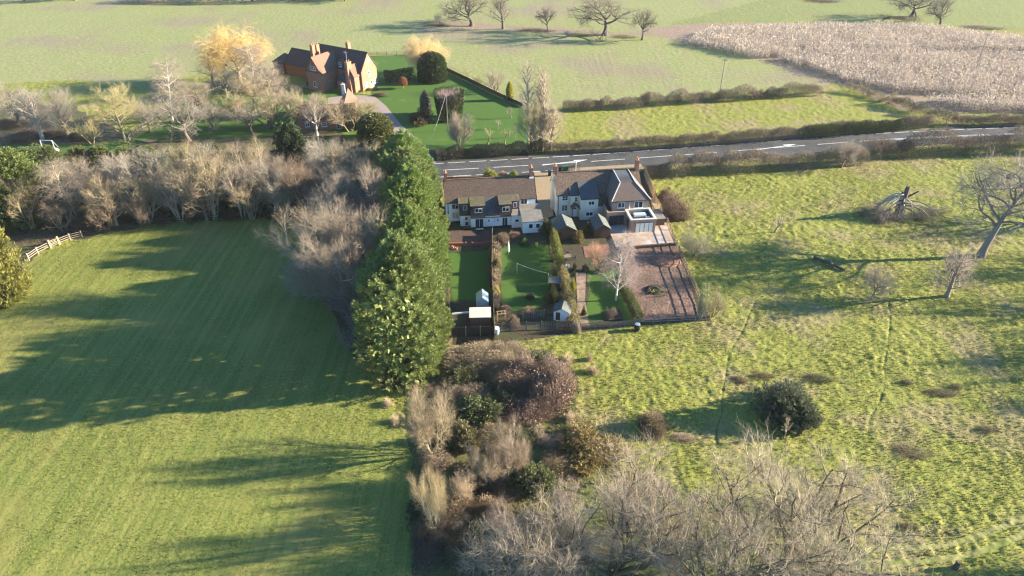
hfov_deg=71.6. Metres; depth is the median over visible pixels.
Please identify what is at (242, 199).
tree
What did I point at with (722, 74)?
utility pole
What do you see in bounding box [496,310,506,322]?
garden arch
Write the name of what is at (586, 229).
shrub
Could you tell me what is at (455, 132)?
tree
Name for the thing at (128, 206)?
shrub
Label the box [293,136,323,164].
evergreen
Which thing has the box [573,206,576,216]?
door
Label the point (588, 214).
window
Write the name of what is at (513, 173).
shrub
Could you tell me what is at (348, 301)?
shrub
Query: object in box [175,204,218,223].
shrub
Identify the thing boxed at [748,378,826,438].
bush
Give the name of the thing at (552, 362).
bramble
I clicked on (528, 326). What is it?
trellis fence
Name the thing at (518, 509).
shrub
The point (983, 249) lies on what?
tree
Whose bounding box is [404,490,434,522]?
shrub
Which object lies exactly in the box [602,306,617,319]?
shrub
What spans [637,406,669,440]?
bush
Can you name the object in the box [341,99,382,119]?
tree
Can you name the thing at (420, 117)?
shrub
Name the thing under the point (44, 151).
conifer
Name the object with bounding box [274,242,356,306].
tree
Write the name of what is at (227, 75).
tree
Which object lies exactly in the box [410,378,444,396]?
bramble
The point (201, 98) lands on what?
tree
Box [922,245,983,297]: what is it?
tree
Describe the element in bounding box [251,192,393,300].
tree
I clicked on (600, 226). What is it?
garden shed
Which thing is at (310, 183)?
shrub
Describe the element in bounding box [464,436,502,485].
tree
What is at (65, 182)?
tree
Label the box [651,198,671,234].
side yard
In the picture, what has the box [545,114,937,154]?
hedge
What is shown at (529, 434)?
shrub
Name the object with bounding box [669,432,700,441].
rush clump
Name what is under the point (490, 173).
shrub
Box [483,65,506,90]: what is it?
tree
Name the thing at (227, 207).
shrub
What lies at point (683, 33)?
field soil
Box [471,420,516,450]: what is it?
bramble
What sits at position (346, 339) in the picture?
shrub
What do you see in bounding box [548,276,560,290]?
play shelter
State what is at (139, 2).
hedge
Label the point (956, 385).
rush clump
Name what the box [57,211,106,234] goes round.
shrub
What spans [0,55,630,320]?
lawn
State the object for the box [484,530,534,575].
bramble
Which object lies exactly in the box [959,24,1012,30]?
scrub
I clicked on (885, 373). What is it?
path
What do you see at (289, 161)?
tree
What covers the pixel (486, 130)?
tree
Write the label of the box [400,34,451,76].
tree
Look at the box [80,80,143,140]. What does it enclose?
tree
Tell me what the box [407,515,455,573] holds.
bramble
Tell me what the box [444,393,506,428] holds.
shrub
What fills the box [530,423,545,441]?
tussock
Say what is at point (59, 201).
shrub
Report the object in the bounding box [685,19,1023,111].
maize
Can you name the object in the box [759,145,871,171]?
hedge
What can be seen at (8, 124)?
scrub
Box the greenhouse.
[476,289,488,306]
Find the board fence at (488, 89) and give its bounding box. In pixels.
[446,68,522,105]
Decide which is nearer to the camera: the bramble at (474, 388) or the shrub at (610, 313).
the bramble at (474, 388)
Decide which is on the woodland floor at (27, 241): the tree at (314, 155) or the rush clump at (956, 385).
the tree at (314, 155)
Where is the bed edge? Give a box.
[452,311,468,314]
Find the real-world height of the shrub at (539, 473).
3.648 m
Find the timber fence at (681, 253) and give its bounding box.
[655,195,707,319]
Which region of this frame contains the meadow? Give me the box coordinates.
[0,22,1023,575]
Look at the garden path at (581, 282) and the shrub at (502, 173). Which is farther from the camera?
the shrub at (502, 173)
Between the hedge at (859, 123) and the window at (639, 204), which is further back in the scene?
the hedge at (859, 123)
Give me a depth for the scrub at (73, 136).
156.74 m
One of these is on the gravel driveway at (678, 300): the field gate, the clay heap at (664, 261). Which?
the clay heap at (664, 261)
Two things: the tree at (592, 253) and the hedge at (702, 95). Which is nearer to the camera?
the tree at (592, 253)
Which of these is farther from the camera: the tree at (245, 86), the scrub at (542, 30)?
the scrub at (542, 30)
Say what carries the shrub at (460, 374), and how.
on the scrub floor at (445, 569)
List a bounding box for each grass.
[405,344,862,575]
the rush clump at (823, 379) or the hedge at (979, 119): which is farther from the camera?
the hedge at (979, 119)
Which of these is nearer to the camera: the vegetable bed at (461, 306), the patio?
the vegetable bed at (461, 306)
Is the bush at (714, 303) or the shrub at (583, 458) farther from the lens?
the bush at (714, 303)
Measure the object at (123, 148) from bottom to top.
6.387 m
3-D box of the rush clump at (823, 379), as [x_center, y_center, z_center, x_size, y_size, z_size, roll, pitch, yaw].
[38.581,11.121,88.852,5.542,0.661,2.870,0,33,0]
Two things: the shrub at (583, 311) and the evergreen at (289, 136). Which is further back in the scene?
the evergreen at (289, 136)
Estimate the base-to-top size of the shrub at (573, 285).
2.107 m
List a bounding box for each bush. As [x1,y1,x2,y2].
[433,14,442,21]
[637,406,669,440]
[640,91,650,104]
[656,188,675,201]
[659,191,696,221]
[678,226,715,257]
[703,288,728,316]
[746,86,763,96]
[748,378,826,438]
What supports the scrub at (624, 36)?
on the crop field
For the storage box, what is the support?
on the patio
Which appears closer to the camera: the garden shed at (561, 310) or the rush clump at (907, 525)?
the rush clump at (907, 525)
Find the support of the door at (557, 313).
in the garden shed at (561, 310)
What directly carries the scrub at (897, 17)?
on the hill pasture at (1007, 14)
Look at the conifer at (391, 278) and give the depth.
83.97 m
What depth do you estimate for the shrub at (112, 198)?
126.43 m
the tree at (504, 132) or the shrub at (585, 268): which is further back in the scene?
the tree at (504, 132)
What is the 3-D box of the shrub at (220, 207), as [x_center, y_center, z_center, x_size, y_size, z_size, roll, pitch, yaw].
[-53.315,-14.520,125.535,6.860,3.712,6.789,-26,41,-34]
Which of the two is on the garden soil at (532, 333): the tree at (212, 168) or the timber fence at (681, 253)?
the timber fence at (681, 253)
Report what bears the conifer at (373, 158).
on the woodland floor at (27, 241)
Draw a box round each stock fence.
[82,211,344,234]
[800,160,861,167]
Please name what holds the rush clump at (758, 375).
on the meadow
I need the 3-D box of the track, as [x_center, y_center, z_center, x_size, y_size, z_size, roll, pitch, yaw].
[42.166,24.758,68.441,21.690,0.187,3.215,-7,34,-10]
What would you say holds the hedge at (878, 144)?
on the meadow
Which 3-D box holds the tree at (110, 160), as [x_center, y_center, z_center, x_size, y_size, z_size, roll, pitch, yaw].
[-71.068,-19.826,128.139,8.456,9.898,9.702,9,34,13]
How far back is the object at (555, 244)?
113.22 m
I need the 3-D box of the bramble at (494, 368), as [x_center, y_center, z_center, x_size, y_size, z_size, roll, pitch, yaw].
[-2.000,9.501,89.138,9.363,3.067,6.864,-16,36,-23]
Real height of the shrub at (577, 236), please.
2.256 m
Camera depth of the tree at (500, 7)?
238.44 m
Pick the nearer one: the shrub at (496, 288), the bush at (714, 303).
the bush at (714, 303)
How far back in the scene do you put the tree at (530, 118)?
147.41 m
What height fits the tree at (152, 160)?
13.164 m
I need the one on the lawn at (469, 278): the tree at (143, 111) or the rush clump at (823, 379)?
the tree at (143, 111)
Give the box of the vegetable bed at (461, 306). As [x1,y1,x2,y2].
[453,301,475,312]
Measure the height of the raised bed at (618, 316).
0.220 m
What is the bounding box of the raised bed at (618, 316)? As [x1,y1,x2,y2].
[608,309,622,320]
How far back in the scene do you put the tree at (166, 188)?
120.99 m
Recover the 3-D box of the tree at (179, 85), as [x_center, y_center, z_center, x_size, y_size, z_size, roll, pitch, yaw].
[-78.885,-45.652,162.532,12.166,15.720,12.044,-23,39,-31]
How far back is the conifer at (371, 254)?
92.06 m
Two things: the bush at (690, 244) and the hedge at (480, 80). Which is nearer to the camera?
the bush at (690, 244)
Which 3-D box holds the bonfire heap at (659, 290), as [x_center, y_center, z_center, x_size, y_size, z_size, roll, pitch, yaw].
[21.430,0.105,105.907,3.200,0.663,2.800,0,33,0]
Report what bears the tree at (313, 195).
on the woodland floor at (27, 241)
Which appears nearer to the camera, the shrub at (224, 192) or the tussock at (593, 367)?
the tussock at (593, 367)
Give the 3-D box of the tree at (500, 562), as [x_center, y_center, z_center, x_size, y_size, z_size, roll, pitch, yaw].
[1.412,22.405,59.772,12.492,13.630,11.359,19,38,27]
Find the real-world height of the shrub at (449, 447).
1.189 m
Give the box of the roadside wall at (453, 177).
[447,175,487,178]
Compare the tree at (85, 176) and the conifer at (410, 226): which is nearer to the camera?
the conifer at (410, 226)
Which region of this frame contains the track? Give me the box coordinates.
[847,515,1023,565]
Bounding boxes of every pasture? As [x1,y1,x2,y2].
[0,215,414,575]
[668,0,1023,29]
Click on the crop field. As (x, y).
(125, 41)
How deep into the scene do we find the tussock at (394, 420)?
82.19 m
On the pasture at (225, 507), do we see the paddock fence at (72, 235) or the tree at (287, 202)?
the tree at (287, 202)
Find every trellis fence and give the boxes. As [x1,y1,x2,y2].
[495,320,571,330]
[523,309,544,318]
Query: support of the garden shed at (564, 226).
on the garden soil at (532, 333)
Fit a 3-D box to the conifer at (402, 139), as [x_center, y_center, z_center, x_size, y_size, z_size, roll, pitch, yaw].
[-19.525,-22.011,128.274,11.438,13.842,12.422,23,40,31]
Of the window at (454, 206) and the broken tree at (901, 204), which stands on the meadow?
the broken tree at (901, 204)
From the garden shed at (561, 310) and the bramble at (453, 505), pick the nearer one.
the bramble at (453, 505)
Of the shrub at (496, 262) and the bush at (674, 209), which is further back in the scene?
the bush at (674, 209)
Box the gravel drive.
[534,171,552,218]
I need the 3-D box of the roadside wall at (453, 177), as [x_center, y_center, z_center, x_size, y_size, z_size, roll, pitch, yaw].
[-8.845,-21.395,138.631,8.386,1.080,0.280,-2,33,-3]
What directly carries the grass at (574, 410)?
on the scrub floor at (445, 569)
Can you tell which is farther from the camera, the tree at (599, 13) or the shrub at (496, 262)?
the tree at (599, 13)
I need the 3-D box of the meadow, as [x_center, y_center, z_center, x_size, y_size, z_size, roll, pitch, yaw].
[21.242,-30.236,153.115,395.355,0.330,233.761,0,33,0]
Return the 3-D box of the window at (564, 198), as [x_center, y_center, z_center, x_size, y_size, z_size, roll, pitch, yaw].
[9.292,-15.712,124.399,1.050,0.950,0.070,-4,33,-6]
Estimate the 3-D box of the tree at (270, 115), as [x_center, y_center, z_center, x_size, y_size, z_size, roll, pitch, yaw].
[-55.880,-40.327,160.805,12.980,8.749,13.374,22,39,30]
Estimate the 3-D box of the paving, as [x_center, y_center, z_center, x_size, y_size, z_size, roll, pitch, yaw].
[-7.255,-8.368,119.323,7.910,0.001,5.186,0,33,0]
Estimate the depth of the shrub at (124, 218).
124.15 m
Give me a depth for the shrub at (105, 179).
131.53 m
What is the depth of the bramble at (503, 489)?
73.55 m
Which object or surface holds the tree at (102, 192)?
on the woodland floor at (27, 241)
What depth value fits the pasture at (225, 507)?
82.05 m
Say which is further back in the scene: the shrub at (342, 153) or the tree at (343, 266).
the shrub at (342, 153)
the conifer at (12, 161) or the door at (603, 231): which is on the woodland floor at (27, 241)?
the conifer at (12, 161)
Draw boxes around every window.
[452,204,458,209]
[452,212,459,218]
[475,208,481,212]
[502,207,508,211]
[561,205,567,211]
[562,196,567,200]
[585,212,592,216]
[617,202,624,208]
[634,201,642,208]
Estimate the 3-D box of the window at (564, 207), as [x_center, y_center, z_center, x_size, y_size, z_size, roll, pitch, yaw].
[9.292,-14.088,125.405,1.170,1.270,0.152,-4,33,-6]
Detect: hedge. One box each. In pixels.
[120,0,334,4]
[383,67,415,83]
[434,139,547,160]
[448,65,521,100]
[487,240,502,310]
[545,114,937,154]
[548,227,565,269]
[557,263,581,325]
[562,81,824,111]
[568,164,580,170]
[613,273,644,319]
[643,147,766,178]
[644,168,655,198]
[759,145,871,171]
[802,117,905,138]
[845,80,898,104]
[860,124,1023,160]
[886,96,958,125]
[951,111,1023,127]
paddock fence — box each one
[25,242,49,260]
[58,230,82,243]
[127,109,166,144]
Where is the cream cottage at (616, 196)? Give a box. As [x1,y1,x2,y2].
[550,157,656,232]
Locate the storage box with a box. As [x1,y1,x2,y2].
[651,209,665,225]
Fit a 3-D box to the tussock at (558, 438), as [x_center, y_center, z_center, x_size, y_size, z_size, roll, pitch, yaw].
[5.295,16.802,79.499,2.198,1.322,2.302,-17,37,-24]
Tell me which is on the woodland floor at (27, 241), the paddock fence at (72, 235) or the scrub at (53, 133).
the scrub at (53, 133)
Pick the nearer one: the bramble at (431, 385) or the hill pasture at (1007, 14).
the bramble at (431, 385)
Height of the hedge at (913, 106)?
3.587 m
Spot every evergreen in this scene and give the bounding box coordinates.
[270,118,307,161]
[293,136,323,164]
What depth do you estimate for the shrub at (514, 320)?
98.15 m
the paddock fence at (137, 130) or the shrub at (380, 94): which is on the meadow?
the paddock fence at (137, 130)
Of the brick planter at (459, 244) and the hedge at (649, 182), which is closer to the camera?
the brick planter at (459, 244)
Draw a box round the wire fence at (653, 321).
[639,314,710,323]
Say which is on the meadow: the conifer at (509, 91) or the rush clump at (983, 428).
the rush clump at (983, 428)
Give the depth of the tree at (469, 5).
243.72 m
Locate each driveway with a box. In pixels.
[327,95,435,162]
[625,246,700,320]
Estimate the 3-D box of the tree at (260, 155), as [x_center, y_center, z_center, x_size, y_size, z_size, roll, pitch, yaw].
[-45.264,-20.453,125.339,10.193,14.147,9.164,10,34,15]
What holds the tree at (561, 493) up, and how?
on the scrub floor at (445, 569)
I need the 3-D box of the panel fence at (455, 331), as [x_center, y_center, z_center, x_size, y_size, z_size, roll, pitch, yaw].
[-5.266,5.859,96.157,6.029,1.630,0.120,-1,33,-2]
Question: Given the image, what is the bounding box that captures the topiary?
[416,50,447,84]
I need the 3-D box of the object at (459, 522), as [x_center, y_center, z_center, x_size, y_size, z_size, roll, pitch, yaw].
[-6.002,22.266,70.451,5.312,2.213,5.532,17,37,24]
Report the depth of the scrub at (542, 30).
240.65 m
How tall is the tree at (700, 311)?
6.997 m
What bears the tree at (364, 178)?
on the woodland floor at (27, 241)
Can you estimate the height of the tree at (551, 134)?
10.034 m
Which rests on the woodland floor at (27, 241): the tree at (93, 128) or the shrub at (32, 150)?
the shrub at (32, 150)
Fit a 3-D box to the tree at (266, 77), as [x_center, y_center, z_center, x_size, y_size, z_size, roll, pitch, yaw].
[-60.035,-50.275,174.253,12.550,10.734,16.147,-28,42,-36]
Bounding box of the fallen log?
[813,256,845,270]
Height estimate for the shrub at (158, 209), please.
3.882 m
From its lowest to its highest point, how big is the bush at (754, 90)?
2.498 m
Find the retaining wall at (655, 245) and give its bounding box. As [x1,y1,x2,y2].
[624,242,675,248]
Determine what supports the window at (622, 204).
in the cream cottage at (616, 196)
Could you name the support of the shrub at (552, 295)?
on the garden soil at (532, 333)
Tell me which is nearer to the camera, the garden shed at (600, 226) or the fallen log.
the fallen log
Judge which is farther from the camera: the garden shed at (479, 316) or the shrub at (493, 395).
the garden shed at (479, 316)
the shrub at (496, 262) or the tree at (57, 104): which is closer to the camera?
the shrub at (496, 262)
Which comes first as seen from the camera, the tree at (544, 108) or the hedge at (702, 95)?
the tree at (544, 108)
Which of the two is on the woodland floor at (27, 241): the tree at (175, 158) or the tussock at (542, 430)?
the tree at (175, 158)
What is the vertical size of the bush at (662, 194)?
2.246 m
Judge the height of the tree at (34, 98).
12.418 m
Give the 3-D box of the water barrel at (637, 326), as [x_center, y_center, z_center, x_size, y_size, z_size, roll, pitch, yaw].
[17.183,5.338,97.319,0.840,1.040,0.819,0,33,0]
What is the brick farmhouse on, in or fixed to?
on the lawn at (469, 278)
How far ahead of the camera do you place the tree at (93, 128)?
152.89 m
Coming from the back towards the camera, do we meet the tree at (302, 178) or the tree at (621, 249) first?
the tree at (302, 178)
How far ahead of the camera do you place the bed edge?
100.77 m
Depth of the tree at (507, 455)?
72.49 m
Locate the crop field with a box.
[0,0,833,107]
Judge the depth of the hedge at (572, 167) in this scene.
142.26 m
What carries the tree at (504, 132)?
on the lawn at (469, 278)
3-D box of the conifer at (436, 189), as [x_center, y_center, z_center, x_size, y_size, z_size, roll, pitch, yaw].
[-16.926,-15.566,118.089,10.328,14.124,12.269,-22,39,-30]
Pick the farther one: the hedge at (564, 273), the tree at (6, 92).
the tree at (6, 92)
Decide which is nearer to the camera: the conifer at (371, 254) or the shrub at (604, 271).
the conifer at (371, 254)
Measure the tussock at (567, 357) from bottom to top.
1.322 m
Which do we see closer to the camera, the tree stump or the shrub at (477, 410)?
the tree stump
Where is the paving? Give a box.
[447,231,491,245]
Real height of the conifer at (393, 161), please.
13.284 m
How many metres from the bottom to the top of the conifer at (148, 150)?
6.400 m
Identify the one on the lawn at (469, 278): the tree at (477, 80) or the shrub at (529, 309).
the tree at (477, 80)
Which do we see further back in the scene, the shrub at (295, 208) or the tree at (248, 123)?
the tree at (248, 123)
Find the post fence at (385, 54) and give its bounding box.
[369,51,406,55]
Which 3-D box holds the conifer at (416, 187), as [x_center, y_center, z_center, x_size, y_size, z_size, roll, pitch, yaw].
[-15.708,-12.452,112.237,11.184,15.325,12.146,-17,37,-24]
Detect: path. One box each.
[576,272,589,326]
[583,244,609,257]
[591,300,891,449]
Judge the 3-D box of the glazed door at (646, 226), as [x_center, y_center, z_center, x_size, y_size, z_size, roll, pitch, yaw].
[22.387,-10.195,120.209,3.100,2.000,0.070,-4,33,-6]
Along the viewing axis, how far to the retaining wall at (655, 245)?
116.67 m
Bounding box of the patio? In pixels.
[610,223,674,248]
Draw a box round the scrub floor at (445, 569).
[403,347,865,575]
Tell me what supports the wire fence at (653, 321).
on the garden soil at (532, 333)
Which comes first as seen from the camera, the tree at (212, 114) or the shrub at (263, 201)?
the shrub at (263, 201)
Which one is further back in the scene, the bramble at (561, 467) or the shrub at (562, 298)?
the shrub at (562, 298)
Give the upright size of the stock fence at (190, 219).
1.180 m
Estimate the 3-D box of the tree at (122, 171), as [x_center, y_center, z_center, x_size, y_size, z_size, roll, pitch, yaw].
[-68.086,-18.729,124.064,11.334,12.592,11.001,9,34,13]
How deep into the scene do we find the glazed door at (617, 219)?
122.34 m
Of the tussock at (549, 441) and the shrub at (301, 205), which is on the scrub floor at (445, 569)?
the tussock at (549, 441)
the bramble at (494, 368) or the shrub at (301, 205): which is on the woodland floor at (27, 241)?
the shrub at (301, 205)
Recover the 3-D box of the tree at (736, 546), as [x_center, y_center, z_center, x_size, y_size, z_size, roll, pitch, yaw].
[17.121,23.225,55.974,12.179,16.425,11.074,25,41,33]
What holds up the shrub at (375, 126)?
on the lawn at (469, 278)
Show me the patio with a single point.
(660, 234)
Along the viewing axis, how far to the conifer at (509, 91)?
178.00 m
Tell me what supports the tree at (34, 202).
on the woodland floor at (27, 241)
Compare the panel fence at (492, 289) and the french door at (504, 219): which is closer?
the panel fence at (492, 289)
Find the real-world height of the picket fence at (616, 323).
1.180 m
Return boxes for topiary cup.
[432,85,464,122]
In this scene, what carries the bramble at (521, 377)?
on the scrub floor at (445, 569)
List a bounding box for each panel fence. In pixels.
[451,326,493,335]
[491,227,494,338]
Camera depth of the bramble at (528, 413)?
82.62 m
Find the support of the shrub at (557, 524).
on the scrub floor at (445, 569)
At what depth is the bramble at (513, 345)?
93.22 m
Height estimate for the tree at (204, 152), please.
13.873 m
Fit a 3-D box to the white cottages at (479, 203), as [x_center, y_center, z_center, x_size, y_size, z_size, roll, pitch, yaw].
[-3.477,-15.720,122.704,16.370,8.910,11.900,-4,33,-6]
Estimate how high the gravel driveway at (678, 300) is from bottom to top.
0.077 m
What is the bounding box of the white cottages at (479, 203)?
[443,164,543,232]
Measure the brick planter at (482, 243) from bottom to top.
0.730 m
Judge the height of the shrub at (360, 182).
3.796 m
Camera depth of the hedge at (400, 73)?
191.41 m
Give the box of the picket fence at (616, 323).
[580,318,639,328]
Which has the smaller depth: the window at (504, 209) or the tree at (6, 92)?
the window at (504, 209)
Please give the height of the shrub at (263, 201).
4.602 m
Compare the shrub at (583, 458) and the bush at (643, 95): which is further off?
the bush at (643, 95)
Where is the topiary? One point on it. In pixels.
(432, 68)
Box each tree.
[0,82,48,126]
[0,175,42,228]
[2,87,53,139]
[12,177,55,223]
[27,155,93,215]
[31,84,81,135]
[37,197,79,231]
[53,154,93,206]
[61,111,107,143]
[64,151,117,211]
[77,170,137,225]
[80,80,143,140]
[80,195,125,231]
[93,144,144,196]
[98,151,141,188]
[115,154,167,221]
[115,180,154,226]
[126,147,174,194]
[128,97,166,131]
[138,156,194,219]
[142,90,211,141]
[143,158,183,214]
[144,52,192,121]
[163,139,236,219]
[164,132,208,207]
[179,76,212,108]
[180,177,219,221]
[187,139,235,198]
[189,102,231,132]
[190,17,275,84]
[190,47,228,85]
[199,89,250,119]
[202,67,242,97]
[208,137,265,218]
[222,39,278,94]
[222,72,274,110]
[222,131,272,196]
[223,176,270,220]
[224,103,270,134]
[235,88,290,128]
[240,60,292,102]
[247,141,283,189]
[248,152,296,212]
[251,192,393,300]
[265,152,312,199]
[265,174,301,218]
[273,82,300,113]
[273,157,330,204]
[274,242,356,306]
[280,89,324,117]
[298,175,333,210]
[299,133,353,177]
[299,136,330,190]
[300,90,331,135]
[300,157,388,237]
[317,137,367,194]
[320,94,368,131]
[337,138,380,176]
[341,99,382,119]
[398,77,407,88]
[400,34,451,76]
[400,380,458,456]
[405,461,448,533]
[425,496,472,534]
[434,0,491,26]
[444,109,475,146]
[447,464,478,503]
[451,479,609,575]
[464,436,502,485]
[474,75,483,83]
[479,493,522,548]
[480,426,733,575]
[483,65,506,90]
[484,128,494,143]
[484,414,533,480]
[487,0,516,28]
[499,128,512,143]
[511,101,545,151]
[514,57,556,150]
[535,6,556,30]
[537,106,570,149]
[546,474,597,521]
[564,0,640,41]
[583,241,607,270]
[593,229,645,300]
[630,4,657,39]
[648,474,808,575]
[669,416,948,575]
[696,281,712,320]
[774,216,787,232]
[783,417,791,438]
[838,138,863,167]
[855,185,970,235]
[856,261,900,302]
[888,0,942,20]
[921,0,954,23]
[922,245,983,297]
[944,144,1023,258]
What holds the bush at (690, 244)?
on the meadow
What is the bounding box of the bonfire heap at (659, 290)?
[645,285,665,294]
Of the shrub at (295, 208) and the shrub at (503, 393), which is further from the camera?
the shrub at (295, 208)
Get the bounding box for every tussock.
[381,397,392,407]
[389,413,399,426]
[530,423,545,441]
[535,432,555,450]
[551,433,564,445]
[561,353,575,364]
[564,411,576,426]
[587,363,601,376]
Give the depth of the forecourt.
144.03 m
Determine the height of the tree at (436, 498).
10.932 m
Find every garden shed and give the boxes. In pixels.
[469,307,490,326]
[551,214,576,239]
[553,300,571,321]
[589,213,610,237]
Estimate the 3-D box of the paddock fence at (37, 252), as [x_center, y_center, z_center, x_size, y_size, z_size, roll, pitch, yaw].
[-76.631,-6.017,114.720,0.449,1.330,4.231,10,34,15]
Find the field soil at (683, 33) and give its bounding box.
[425,22,1023,181]
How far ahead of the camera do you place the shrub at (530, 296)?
103.83 m
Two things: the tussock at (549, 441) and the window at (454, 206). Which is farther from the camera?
the window at (454, 206)
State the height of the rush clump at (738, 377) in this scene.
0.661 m
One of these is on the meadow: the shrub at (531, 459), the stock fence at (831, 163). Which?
the stock fence at (831, 163)
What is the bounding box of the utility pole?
[720,58,727,90]
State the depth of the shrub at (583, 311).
100.24 m
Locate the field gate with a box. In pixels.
[47,236,60,248]
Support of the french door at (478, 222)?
in the white cottages at (479, 203)
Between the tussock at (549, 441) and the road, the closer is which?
the tussock at (549, 441)
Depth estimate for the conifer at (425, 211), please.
105.21 m
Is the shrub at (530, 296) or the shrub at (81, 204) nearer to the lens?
the shrub at (530, 296)
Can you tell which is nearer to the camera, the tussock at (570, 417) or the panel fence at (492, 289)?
the tussock at (570, 417)
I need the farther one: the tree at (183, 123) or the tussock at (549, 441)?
the tree at (183, 123)
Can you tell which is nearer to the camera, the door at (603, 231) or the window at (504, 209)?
the door at (603, 231)
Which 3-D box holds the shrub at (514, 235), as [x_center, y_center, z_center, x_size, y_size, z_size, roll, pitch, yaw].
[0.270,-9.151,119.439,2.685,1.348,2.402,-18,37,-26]
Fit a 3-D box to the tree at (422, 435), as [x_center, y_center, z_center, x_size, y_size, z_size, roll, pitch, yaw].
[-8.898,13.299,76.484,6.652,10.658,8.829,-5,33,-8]
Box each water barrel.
[495,326,499,334]
[634,322,639,330]
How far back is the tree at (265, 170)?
121.74 m
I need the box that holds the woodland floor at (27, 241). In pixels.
[0,105,450,390]
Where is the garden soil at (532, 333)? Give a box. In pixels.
[429,149,710,344]
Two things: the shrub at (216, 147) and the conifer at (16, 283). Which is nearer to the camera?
the conifer at (16, 283)
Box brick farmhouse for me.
[272,40,377,92]
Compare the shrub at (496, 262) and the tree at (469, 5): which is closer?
the shrub at (496, 262)
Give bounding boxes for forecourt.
[557,164,641,171]
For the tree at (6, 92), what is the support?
on the woodland floor at (27, 241)
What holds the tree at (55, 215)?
on the woodland floor at (27, 241)
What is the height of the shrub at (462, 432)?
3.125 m
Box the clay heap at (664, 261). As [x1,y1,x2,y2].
[649,255,680,267]
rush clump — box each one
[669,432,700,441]
[730,375,749,384]
[744,370,779,379]
[800,372,840,383]
[889,440,938,460]
[892,519,919,530]
[897,377,914,385]
[921,387,967,397]
[945,382,962,390]
[972,422,997,434]
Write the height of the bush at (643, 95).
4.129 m
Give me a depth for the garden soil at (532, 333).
107.79 m
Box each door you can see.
[475,218,483,226]
[502,217,507,224]
[556,312,559,319]
[563,230,568,239]
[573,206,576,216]
[600,228,605,237]
[609,215,623,225]
[635,222,653,231]
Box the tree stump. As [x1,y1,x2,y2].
[952,560,961,570]
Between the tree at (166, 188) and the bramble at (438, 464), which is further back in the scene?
the tree at (166, 188)
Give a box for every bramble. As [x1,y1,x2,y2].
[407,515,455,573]
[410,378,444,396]
[412,491,481,539]
[415,445,455,480]
[438,337,502,374]
[439,381,492,403]
[440,346,469,365]
[441,525,495,575]
[468,492,512,521]
[469,348,518,388]
[469,491,495,523]
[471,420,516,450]
[483,471,524,502]
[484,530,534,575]
[487,351,556,396]
[489,338,530,359]
[496,392,560,428]
[523,360,579,417]
[537,351,576,381]
[537,449,580,486]
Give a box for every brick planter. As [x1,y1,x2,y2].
[448,242,466,245]
[472,241,491,245]
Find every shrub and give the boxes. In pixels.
[16,142,39,162]
[44,188,74,211]
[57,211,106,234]
[61,183,86,212]
[83,190,117,213]
[97,203,145,225]
[102,169,125,194]
[115,191,151,218]
[132,204,184,224]
[154,194,185,213]
[163,146,186,163]
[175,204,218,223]
[178,167,211,190]
[190,196,223,219]
[202,143,225,157]
[206,181,234,201]
[217,203,267,223]
[219,193,256,219]
[226,166,250,190]
[250,185,273,206]
[254,199,294,223]
[274,190,302,212]
[285,172,323,192]
[288,197,337,218]
[293,195,318,219]
[320,141,351,163]
[320,287,360,319]
[329,188,368,209]
[330,311,359,353]
[344,110,360,130]
[348,166,372,192]
[356,112,394,146]
[361,145,378,164]
[373,92,388,96]
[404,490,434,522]
[408,106,433,126]
[428,427,459,457]
[442,363,486,390]
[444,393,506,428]
[445,417,485,452]
[451,458,490,496]
[457,512,501,545]
[482,168,497,176]
[488,385,519,413]
[488,393,502,406]
[490,284,499,295]
[491,273,498,282]
[492,253,501,271]
[495,232,509,246]
[497,441,533,465]
[498,170,506,175]
[500,304,510,314]
[502,461,561,500]
[505,421,542,450]
[505,502,553,544]
[506,230,521,239]
[507,314,520,327]
[509,169,517,175]
[519,237,529,246]
[521,348,553,368]
[523,305,536,312]
[526,292,534,300]
[538,218,550,233]
[538,509,579,546]
[543,283,559,302]
[551,417,633,476]
[559,294,568,301]
[568,279,576,290]
[570,318,581,334]
[571,230,585,243]
[581,305,586,315]
[582,221,590,233]
[582,263,589,272]
[598,265,605,274]
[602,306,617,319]
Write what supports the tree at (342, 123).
on the lawn at (469, 278)
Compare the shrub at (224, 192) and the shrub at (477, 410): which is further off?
the shrub at (224, 192)
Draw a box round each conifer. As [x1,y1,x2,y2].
[0,146,76,232]
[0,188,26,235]
[0,226,34,308]
[34,144,74,180]
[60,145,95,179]
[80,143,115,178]
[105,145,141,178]
[134,145,172,181]
[349,230,454,392]
[355,228,441,338]
[365,197,450,258]
[367,201,453,293]
[368,131,418,186]
[370,145,441,213]
[371,128,438,183]
[378,162,443,232]
[386,154,441,207]
[419,90,431,113]
[505,81,513,98]
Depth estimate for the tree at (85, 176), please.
125.88 m
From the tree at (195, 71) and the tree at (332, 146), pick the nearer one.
the tree at (332, 146)
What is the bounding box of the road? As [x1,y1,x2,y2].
[294,126,1023,182]
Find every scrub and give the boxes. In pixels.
[0,116,28,130]
[1,127,45,144]
[34,128,65,139]
[67,130,95,142]
[422,21,455,26]
[515,27,554,32]
[569,32,598,36]
[608,33,638,38]
[804,0,846,3]
[872,14,921,19]
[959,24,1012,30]

